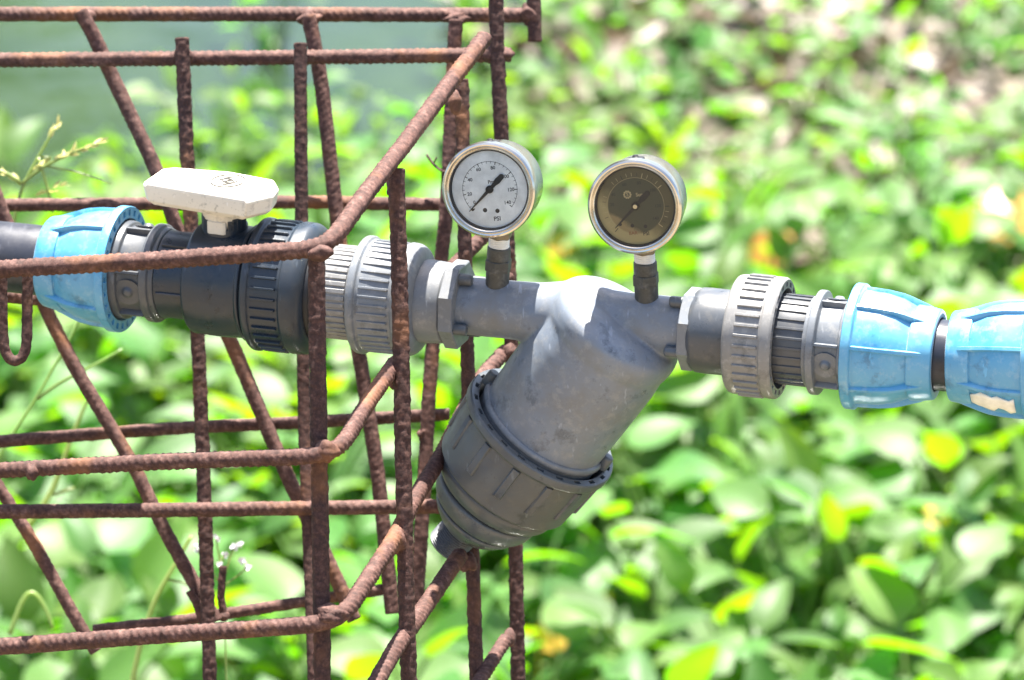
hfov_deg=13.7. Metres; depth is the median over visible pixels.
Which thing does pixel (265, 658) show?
leafy plant
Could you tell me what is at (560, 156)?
leafy plant
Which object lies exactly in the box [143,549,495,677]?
leafy plant
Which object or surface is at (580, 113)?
leafy plant
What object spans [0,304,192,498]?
leafy plant
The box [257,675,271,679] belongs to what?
leafy plant
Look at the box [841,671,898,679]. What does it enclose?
leafy plant
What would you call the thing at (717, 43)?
leafy plant
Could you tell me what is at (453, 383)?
leafy plant
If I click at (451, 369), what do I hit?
leafy plant
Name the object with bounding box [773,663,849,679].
leafy plant
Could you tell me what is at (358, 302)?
pipe union
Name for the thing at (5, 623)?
leafy plant
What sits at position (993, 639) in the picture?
leafy plant
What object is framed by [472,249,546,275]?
leafy plant
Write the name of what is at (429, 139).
leafy plant
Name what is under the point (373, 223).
leafy plant
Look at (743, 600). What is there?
leafy plant
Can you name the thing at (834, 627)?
leafy plant
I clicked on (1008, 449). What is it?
leafy plant
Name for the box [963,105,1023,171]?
leafy plant
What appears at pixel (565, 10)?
leafy plant
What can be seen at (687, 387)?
leafy plant
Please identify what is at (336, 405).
leafy plant
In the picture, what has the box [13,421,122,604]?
leafy plant
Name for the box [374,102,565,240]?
leafy plant
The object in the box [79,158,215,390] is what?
leafy plant
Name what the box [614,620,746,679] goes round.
leafy plant
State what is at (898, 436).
leafy plant
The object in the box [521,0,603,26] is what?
leafy plant
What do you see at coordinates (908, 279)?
leafy plant
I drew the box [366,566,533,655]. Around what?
leafy plant
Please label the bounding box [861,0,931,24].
leafy plant
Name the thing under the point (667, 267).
leafy plant
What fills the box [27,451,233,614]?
leafy plant
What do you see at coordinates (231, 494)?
leafy plant
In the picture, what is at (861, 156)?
leafy plant
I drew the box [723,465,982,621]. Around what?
leafy plant
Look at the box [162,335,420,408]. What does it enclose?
leafy plant
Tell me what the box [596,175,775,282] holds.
leafy plant
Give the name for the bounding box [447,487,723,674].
leafy plant
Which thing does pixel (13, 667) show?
leafy plant
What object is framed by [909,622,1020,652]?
leafy plant
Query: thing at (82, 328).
leafy plant
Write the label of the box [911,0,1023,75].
leafy plant
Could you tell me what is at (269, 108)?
leafy plant
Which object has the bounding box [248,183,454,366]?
leafy plant
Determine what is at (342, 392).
leafy plant
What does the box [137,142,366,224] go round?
leafy plant
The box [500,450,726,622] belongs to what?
leafy plant
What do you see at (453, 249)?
leafy plant
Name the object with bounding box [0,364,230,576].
leafy plant
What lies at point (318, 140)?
leafy plant
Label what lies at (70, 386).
leafy plant
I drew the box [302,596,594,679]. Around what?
leafy plant
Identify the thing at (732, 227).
leafy plant
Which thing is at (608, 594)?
yellow leaf
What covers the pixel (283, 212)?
leafy plant
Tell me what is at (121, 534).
leafy plant
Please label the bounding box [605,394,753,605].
leafy plant
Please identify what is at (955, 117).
leafy plant
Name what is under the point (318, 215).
leafy plant
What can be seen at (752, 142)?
leafy plant
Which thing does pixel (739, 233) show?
leafy plant
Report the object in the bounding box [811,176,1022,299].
leafy plant
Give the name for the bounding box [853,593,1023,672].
leafy plant
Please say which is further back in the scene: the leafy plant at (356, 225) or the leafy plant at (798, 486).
the leafy plant at (356, 225)
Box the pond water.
[0,0,1023,676]
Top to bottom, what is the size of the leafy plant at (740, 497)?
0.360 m
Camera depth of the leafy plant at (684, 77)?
7.55 m
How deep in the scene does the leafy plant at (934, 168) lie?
7.05 m
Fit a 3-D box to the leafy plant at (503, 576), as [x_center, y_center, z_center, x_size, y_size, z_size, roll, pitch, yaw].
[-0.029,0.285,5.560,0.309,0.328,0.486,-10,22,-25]
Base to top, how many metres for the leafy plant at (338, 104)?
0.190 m
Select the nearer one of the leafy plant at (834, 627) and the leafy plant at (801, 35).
the leafy plant at (834, 627)
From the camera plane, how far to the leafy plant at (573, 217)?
6.30 m
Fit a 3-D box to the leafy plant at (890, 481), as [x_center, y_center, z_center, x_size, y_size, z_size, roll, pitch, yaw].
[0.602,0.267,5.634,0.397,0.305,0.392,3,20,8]
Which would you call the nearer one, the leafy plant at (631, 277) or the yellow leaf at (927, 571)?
the yellow leaf at (927, 571)
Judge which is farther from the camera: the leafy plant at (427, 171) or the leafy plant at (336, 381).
the leafy plant at (427, 171)
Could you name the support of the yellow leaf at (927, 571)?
on the pond water
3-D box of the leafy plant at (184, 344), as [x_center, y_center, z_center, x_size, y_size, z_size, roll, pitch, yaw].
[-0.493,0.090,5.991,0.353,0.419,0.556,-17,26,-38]
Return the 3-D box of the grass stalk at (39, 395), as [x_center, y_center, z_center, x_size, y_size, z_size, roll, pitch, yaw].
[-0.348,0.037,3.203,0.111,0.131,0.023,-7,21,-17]
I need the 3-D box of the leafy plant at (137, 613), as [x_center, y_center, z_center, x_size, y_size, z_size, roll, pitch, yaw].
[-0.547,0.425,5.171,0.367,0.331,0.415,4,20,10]
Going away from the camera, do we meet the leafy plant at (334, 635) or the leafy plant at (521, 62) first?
the leafy plant at (334, 635)
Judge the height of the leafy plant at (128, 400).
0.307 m
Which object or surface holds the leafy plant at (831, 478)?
on the pond water
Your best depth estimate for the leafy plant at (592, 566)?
5.18 m
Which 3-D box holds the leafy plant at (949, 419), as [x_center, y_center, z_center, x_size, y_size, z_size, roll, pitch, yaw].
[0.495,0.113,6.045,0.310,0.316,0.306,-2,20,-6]
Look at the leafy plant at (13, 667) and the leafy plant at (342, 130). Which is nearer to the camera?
the leafy plant at (13, 667)
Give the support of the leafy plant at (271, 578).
on the pond water
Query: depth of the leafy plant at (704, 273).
6.16 m
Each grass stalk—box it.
[0,115,110,222]
[0,321,122,457]
[7,591,54,634]
[27,399,87,524]
[130,535,193,679]
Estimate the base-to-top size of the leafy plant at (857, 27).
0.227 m
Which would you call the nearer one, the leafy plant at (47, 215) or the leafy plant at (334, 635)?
the leafy plant at (334, 635)
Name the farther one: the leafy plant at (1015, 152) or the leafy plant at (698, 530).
the leafy plant at (1015, 152)
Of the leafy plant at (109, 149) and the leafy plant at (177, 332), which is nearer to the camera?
the leafy plant at (177, 332)
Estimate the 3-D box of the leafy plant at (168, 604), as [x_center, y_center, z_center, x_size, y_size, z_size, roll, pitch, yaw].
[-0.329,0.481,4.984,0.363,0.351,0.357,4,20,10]
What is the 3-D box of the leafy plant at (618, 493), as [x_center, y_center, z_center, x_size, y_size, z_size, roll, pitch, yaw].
[0.159,0.201,5.758,0.406,0.354,0.379,0,20,-1]
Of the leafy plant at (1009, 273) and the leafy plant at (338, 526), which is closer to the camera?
the leafy plant at (338, 526)
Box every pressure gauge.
[442,138,542,289]
[588,154,686,303]
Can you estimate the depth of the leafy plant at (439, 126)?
7.30 m
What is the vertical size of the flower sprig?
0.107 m
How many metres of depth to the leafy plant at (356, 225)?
6.51 m
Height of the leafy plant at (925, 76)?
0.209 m
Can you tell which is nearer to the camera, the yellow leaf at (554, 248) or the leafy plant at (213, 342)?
the leafy plant at (213, 342)
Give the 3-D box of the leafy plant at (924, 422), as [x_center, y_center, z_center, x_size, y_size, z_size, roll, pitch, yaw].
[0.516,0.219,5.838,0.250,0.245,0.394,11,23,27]
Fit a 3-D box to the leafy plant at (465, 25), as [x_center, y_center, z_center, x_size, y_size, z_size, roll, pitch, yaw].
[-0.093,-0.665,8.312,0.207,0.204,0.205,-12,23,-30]
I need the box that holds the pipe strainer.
[430,276,679,558]
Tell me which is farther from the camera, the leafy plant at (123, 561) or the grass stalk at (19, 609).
the leafy plant at (123, 561)
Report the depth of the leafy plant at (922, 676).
5.11 m
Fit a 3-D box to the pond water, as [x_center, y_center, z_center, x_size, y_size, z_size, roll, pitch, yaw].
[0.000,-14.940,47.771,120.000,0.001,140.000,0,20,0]
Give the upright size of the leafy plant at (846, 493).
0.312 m
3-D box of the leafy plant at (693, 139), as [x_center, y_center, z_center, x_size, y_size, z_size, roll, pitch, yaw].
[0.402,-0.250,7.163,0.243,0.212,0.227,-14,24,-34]
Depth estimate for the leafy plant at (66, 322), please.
6.04 m
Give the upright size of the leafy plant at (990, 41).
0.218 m
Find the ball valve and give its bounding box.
[143,168,327,354]
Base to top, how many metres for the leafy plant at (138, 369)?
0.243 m
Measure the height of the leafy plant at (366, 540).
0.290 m
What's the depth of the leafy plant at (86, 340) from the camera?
6.29 m
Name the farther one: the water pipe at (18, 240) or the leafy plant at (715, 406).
the leafy plant at (715, 406)
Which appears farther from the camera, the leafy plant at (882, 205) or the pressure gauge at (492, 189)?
the leafy plant at (882, 205)
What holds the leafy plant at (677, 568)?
on the pond water
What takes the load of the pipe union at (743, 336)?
attached to the pipe strainer
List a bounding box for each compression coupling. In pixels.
[33,205,174,331]
[800,283,946,409]
[944,300,1023,418]
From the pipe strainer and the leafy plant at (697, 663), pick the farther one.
the leafy plant at (697, 663)
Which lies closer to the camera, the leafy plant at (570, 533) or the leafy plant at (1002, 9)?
the leafy plant at (570, 533)
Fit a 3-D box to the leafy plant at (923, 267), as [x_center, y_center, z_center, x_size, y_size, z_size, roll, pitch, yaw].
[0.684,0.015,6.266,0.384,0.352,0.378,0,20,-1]
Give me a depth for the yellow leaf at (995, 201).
6.65 m
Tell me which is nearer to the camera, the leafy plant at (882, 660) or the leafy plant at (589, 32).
the leafy plant at (882, 660)
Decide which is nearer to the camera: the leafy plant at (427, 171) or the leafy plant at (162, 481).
the leafy plant at (162, 481)
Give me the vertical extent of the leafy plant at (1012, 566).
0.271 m
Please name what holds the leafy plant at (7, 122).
on the pond water
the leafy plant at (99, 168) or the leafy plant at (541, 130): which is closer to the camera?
the leafy plant at (99, 168)
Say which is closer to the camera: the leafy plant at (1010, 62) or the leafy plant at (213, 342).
the leafy plant at (213, 342)
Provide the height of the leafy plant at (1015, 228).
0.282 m
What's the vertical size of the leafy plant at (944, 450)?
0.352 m
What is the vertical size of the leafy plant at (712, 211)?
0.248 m
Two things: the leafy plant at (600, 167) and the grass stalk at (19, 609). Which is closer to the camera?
the grass stalk at (19, 609)
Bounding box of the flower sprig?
[194,534,251,679]
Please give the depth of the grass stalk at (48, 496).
3.40 m
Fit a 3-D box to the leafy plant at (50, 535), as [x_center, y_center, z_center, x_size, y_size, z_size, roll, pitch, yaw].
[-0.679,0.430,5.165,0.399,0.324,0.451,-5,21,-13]
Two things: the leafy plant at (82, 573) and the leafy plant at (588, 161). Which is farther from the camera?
the leafy plant at (588, 161)
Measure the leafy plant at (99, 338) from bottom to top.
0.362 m
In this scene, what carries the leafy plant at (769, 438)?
on the pond water
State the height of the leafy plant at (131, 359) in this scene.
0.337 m
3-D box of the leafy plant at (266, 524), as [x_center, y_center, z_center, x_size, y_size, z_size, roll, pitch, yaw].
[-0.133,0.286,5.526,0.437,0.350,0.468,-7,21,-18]
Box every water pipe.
[0,221,42,294]
[931,319,949,390]
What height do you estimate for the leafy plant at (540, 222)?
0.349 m
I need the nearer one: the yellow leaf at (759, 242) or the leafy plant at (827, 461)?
the leafy plant at (827, 461)
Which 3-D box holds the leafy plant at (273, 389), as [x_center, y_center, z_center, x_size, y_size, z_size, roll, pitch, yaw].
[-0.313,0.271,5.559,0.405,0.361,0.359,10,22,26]
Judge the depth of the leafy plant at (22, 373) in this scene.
6.05 m
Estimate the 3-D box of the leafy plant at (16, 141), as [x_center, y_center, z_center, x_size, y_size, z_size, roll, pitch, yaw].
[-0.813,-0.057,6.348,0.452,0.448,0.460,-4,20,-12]
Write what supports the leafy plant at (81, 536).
on the pond water
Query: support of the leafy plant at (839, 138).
on the pond water
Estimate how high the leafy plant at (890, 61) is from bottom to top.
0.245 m
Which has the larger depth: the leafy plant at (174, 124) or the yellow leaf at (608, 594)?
the leafy plant at (174, 124)
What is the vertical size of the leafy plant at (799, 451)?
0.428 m
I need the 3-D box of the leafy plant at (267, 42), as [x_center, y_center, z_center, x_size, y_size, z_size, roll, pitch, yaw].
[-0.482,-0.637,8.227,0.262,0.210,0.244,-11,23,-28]
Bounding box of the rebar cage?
[0,0,541,679]
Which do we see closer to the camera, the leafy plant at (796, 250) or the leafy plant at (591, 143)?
the leafy plant at (796, 250)
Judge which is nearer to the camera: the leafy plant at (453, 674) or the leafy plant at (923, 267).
the leafy plant at (453, 674)
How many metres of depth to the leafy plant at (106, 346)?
5.96 m
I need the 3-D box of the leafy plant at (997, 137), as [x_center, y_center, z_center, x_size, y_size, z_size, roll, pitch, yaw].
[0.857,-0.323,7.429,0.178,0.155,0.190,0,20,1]
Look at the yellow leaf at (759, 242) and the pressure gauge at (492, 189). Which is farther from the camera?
the yellow leaf at (759, 242)
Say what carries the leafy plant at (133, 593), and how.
on the pond water
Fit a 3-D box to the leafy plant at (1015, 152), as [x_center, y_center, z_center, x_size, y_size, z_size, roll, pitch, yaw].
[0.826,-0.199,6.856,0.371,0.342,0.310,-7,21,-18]
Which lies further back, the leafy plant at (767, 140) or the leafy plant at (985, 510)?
the leafy plant at (767, 140)
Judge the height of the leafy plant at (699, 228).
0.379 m
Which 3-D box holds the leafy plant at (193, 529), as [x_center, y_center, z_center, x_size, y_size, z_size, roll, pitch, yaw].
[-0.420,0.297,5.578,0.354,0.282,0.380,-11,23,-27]
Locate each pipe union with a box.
[325,235,485,355]
[663,273,813,398]
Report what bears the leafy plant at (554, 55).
on the pond water
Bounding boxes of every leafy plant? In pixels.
[0,104,95,197]
[0,118,54,317]
[0,175,145,307]
[0,196,71,403]
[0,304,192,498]
[0,306,100,411]
[0,306,116,478]
[0,322,75,432]
[0,331,183,483]
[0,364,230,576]
[0,373,91,499]
[0,410,171,602]
[0,502,152,668]
[0,517,254,679]
[0,566,279,673]
[0,588,86,679]
[3,189,253,331]
[4,322,246,527]
[5,364,122,560]
[6,454,82,524]
[8,186,167,426]
[8,303,268,500]
[9,158,114,214]
[10,324,120,394]
[12,304,82,384]
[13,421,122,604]
[15,390,296,571]
[17,341,135,389]
[17,441,94,617]
[19,477,179,577]
[20,519,97,653]
[20,543,249,629]
[22,537,276,659]
[23,595,160,679]
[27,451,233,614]
[27,552,96,580]
[46,518,277,676]
[52,485,284,647]
[54,156,111,212]
[55,346,229,496]
[67,127,236,193]
[68,323,258,440]
[68,329,218,420]
[69,648,115,679]
[75,317,350,560]
[76,534,237,654]
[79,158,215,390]
[81,147,288,342]
[89,476,354,614]
[93,137,164,177]
[107,554,303,668]
[109,349,364,547]
[111,354,507,613]
[127,42,310,166]
[129,360,330,446]
[132,209,282,364]
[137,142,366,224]
[140,574,288,679]
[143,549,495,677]
[148,116,282,171]
[157,318,227,422]
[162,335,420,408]
[164,91,292,181]
[178,118,288,175]
[180,158,436,384]
[181,618,381,679]
[186,553,468,679]
[187,335,447,499]
[191,498,304,642]
[205,105,321,188]
[207,393,433,549]
[208,338,434,570]
[208,352,380,489]
[216,517,466,679]
[216,585,353,675]
[218,0,329,50]
[220,344,444,492]
[227,110,357,223]
[229,367,436,634]
[233,384,543,552]
[234,528,583,664]
[239,483,395,624]
[243,69,352,173]
[246,211,455,245]
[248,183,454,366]
[248,348,460,522]
[252,433,598,620]
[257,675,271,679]
[259,209,419,235]
[268,464,437,562]
[277,185,310,217]
[278,86,390,180]
[294,613,345,651]
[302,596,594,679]
[304,497,527,652]
[308,85,426,168]
[311,136,425,227]
[326,234,536,373]
[328,336,721,574]
[332,520,699,679]
[345,134,440,242]
[347,219,411,244]
[350,411,588,573]
[353,351,458,497]
[358,214,546,276]
[359,242,486,264]
[363,121,493,211]
[364,136,440,217]
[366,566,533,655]
[371,198,558,267]
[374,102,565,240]
[409,174,573,270]
[411,345,688,549]
[411,456,662,588]
[416,547,622,679]
[417,42,543,134]
[420,338,503,372]
[425,185,589,269]
[436,635,602,679]
[436,643,543,679]
[439,0,485,41]
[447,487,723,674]
[447,643,718,679]
[449,0,570,76]
[456,210,549,273]
[462,0,574,37]
[469,53,577,141]
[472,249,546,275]
[478,145,596,273]
[482,343,768,573]
[485,478,753,649]
[488,101,638,198]
[488,671,603,679]
[493,590,755,679]
[497,488,829,678]
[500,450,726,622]
[500,574,700,679]
[501,507,778,679]
[509,112,648,187]
[509,548,711,679]
[515,124,604,191]
[515,151,681,279]
[515,252,601,279]
[517,120,696,280]
[518,33,660,108]
[519,206,706,287]
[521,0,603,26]
[528,215,724,281]
[538,427,859,646]
[541,274,667,476]
[543,200,633,291]
[545,578,858,671]
[547,81,672,155]
[558,246,817,547]
[560,186,767,287]
[562,152,714,201]
[567,17,655,137]
[569,136,720,204]
[575,0,688,34]
[587,237,750,445]
[590,602,956,679]
[593,0,613,24]
[594,280,731,518]
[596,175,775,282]
[597,152,816,260]
[604,180,866,278]
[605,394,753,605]
[611,223,766,280]
[612,393,811,608]
[613,57,732,152]
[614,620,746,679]
[626,0,703,32]
[626,100,769,180]
[628,247,750,456]
[629,22,762,132]
[632,0,735,104]
[635,414,903,580]
[646,360,855,542]
[646,439,933,667]
[654,528,921,679]
[659,271,981,449]
[659,364,778,462]
[660,172,789,418]
[663,185,864,280]
[664,0,834,79]
[666,243,790,441]
[674,241,807,262]
[676,191,891,287]
[677,170,757,248]
[680,465,926,614]
[681,126,824,224]
[693,36,793,83]
[693,477,1023,678]
[710,119,869,205]
[714,103,853,167]
[716,262,910,443]
[718,395,830,461]
[721,467,1005,648]
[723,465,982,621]
[727,129,839,268]
[728,637,901,679]
[742,421,1010,561]
[743,397,830,540]
[747,18,874,136]
[748,391,969,474]
[753,385,1011,480]
[753,465,1023,674]
[757,221,923,278]
[764,645,1023,679]
[766,218,929,302]
[772,198,928,299]
[772,608,971,676]
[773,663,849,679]
[774,419,1023,677]
[785,0,914,96]
[785,276,999,518]
[786,36,925,140]
[791,385,1023,529]
[801,263,903,425]
[801,263,1023,418]
[802,400,954,462]
[807,417,956,507]
[809,247,917,469]
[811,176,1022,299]
[814,98,980,246]
[820,85,966,189]
[822,123,965,218]
[826,201,1002,261]
[826,207,1003,300]
[828,628,1023,679]
[830,413,1023,633]
[830,427,1010,526]
[835,246,995,292]
[837,458,1023,662]
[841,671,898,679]
[843,245,1023,409]
[847,566,1023,679]
[851,416,1023,652]
[853,201,1007,290]
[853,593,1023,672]
[854,137,995,246]
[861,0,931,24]
[866,120,1022,193]
[886,63,976,136]
[889,524,1023,659]
[891,164,1023,285]
[891,497,1023,658]
[905,391,1015,463]
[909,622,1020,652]
[910,212,1023,286]
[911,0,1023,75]
[914,659,962,679]
[918,143,1023,281]
[919,93,1023,219]
[919,292,1023,550]
[931,432,1023,645]
[938,170,1023,219]
[944,174,1023,290]
[949,410,1007,447]
[952,414,1023,513]
[953,102,1023,172]
[954,403,1023,429]
[959,661,986,679]
[962,292,1010,421]
[963,72,1023,151]
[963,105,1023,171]
[964,4,1023,91]
[965,0,1023,34]
[976,0,1023,60]
[987,270,1020,292]
[987,491,1023,523]
[988,40,1023,116]
[1000,173,1023,283]
[1006,225,1022,266]
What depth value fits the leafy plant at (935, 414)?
5.78 m
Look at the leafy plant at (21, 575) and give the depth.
5.02 m
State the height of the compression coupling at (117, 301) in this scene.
0.085 m
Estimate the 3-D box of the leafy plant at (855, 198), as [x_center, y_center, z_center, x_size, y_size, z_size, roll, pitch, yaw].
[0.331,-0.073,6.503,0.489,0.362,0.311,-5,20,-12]
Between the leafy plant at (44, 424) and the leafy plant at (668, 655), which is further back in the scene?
the leafy plant at (44, 424)
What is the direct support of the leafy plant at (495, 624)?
on the pond water
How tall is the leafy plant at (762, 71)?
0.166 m
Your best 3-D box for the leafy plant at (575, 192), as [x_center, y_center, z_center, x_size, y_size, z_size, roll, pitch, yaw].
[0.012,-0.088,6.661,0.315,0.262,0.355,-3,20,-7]
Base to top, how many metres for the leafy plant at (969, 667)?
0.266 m
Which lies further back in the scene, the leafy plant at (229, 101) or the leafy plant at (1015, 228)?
the leafy plant at (229, 101)
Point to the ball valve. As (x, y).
(259, 306)
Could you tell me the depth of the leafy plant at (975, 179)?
6.62 m
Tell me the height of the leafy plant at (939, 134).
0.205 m
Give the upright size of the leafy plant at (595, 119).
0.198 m
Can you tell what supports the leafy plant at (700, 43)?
on the pond water
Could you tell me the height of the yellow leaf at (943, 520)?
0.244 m
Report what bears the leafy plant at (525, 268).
on the pond water
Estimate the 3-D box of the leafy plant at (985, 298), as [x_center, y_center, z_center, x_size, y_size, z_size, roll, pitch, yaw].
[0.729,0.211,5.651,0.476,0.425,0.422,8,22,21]
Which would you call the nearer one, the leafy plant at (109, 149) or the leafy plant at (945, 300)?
the leafy plant at (945, 300)
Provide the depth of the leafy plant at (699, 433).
5.69 m
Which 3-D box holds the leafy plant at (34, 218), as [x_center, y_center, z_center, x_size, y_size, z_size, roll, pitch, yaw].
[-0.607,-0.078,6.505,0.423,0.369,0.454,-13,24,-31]
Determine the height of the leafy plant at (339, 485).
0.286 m
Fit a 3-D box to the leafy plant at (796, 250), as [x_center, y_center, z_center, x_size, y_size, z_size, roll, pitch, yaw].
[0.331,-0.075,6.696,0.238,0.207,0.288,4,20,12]
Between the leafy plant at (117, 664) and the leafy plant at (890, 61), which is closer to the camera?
the leafy plant at (117, 664)
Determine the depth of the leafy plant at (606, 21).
8.43 m
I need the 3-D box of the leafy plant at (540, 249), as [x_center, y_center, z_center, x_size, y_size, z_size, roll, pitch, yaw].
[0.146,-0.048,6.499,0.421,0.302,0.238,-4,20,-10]
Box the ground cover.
[5,6,1012,672]
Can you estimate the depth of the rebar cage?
2.92 m
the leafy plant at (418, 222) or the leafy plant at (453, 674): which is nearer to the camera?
the leafy plant at (453, 674)
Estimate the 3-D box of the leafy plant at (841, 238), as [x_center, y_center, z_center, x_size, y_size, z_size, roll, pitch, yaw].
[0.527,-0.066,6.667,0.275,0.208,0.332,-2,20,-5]
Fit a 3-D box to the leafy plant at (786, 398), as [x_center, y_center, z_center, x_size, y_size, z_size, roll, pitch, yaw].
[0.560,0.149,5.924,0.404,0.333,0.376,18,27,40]
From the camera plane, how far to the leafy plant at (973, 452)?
5.73 m
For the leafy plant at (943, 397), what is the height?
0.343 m
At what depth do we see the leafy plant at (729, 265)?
6.07 m
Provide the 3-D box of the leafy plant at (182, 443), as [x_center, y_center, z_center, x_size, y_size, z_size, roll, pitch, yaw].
[-0.255,0.256,5.614,0.450,0.346,0.482,-11,22,-27]
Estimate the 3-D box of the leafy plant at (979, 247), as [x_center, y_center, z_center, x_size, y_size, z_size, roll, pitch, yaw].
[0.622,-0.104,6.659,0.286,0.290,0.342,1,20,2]
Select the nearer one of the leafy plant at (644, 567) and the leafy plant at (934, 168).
the leafy plant at (644, 567)
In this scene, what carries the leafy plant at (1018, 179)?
on the pond water
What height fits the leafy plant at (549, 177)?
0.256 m
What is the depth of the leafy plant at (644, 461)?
5.69 m
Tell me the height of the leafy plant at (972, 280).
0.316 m
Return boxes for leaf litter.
[440,0,1023,268]
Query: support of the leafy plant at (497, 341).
on the pond water
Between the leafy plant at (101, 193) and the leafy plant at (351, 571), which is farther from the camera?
the leafy plant at (101, 193)
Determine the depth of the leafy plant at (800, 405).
5.79 m
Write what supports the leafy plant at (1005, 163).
on the pond water
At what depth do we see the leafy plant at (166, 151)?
7.22 m
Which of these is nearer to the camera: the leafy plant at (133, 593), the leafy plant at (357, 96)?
the leafy plant at (133, 593)
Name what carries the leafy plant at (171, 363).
on the pond water
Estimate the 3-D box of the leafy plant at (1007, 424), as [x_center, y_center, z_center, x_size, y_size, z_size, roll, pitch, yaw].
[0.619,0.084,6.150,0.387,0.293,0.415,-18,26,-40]
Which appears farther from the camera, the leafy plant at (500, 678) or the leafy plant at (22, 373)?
the leafy plant at (22, 373)
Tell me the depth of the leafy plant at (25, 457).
5.68 m
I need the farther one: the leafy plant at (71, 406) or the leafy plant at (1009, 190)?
the leafy plant at (1009, 190)
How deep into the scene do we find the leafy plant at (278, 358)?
5.79 m
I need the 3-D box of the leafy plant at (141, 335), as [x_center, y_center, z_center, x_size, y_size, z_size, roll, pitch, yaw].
[-0.411,0.204,5.708,0.480,0.391,0.425,1,20,2]
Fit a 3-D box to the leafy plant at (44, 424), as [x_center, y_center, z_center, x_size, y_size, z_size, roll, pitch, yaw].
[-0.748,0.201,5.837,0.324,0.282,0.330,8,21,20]
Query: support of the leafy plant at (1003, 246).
on the pond water
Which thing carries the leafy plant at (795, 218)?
on the pond water
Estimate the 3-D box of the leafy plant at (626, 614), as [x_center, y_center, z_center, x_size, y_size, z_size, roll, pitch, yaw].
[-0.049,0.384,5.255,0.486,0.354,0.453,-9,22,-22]
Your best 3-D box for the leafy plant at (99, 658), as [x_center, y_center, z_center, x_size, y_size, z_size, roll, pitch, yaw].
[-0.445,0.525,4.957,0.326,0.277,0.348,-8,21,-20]
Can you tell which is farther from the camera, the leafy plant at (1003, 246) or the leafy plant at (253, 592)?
the leafy plant at (1003, 246)
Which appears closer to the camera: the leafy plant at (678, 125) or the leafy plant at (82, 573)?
the leafy plant at (82, 573)
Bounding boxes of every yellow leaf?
[534,621,566,679]
[547,235,577,269]
[586,582,611,648]
[746,230,791,268]
[919,508,930,595]
[925,507,947,552]
[984,188,1023,246]
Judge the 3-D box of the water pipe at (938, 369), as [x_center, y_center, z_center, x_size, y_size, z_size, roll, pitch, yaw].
[0.289,0.011,2.706,0.120,0.046,0.046,6,21,16]
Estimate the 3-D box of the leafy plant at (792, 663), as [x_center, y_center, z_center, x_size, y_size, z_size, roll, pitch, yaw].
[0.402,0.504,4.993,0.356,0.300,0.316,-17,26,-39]
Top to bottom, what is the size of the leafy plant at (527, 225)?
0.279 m
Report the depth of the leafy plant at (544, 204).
6.65 m
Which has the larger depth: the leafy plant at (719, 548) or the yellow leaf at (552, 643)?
the leafy plant at (719, 548)
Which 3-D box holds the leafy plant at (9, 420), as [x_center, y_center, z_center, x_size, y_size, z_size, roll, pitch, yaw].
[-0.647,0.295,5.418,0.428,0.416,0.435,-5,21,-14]
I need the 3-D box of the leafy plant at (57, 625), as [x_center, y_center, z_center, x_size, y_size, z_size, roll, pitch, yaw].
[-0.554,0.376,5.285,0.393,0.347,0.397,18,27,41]
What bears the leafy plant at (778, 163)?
on the pond water
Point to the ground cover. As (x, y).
(921, 224)
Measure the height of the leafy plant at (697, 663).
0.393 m
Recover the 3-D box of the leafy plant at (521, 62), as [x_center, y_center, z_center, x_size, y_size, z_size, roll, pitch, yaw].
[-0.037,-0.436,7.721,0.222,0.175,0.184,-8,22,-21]
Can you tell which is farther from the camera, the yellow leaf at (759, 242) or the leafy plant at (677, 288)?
the yellow leaf at (759, 242)
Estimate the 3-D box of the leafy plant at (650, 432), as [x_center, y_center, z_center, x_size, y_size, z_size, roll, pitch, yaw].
[0.018,0.236,5.621,0.434,0.387,0.466,-19,27,-41]
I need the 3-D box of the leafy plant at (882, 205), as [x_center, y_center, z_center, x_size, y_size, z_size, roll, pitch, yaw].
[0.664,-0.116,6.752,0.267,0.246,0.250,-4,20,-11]
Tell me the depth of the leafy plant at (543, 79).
7.57 m
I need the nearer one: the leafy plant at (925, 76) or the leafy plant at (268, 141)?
the leafy plant at (268, 141)
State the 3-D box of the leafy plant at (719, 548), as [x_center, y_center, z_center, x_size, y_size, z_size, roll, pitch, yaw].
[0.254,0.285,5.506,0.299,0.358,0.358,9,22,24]
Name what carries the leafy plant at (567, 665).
on the pond water
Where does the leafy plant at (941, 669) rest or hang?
on the pond water
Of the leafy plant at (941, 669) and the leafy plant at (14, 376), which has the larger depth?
the leafy plant at (14, 376)
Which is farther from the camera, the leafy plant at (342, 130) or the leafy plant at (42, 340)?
the leafy plant at (342, 130)
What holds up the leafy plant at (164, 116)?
on the pond water
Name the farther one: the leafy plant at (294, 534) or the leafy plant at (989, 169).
the leafy plant at (989, 169)
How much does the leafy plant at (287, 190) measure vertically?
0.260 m
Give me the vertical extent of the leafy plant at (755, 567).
0.382 m
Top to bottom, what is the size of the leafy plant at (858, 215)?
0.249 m
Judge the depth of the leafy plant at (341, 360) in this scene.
5.63 m
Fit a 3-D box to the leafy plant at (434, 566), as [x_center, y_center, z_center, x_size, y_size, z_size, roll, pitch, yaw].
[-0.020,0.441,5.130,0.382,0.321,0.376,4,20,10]
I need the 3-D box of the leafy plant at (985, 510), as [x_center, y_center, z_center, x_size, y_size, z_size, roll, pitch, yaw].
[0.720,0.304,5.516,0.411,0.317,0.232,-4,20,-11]
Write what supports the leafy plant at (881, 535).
on the pond water
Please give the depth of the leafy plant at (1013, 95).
7.46 m
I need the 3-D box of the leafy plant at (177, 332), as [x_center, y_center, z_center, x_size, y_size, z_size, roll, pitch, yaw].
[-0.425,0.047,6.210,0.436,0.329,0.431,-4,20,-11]

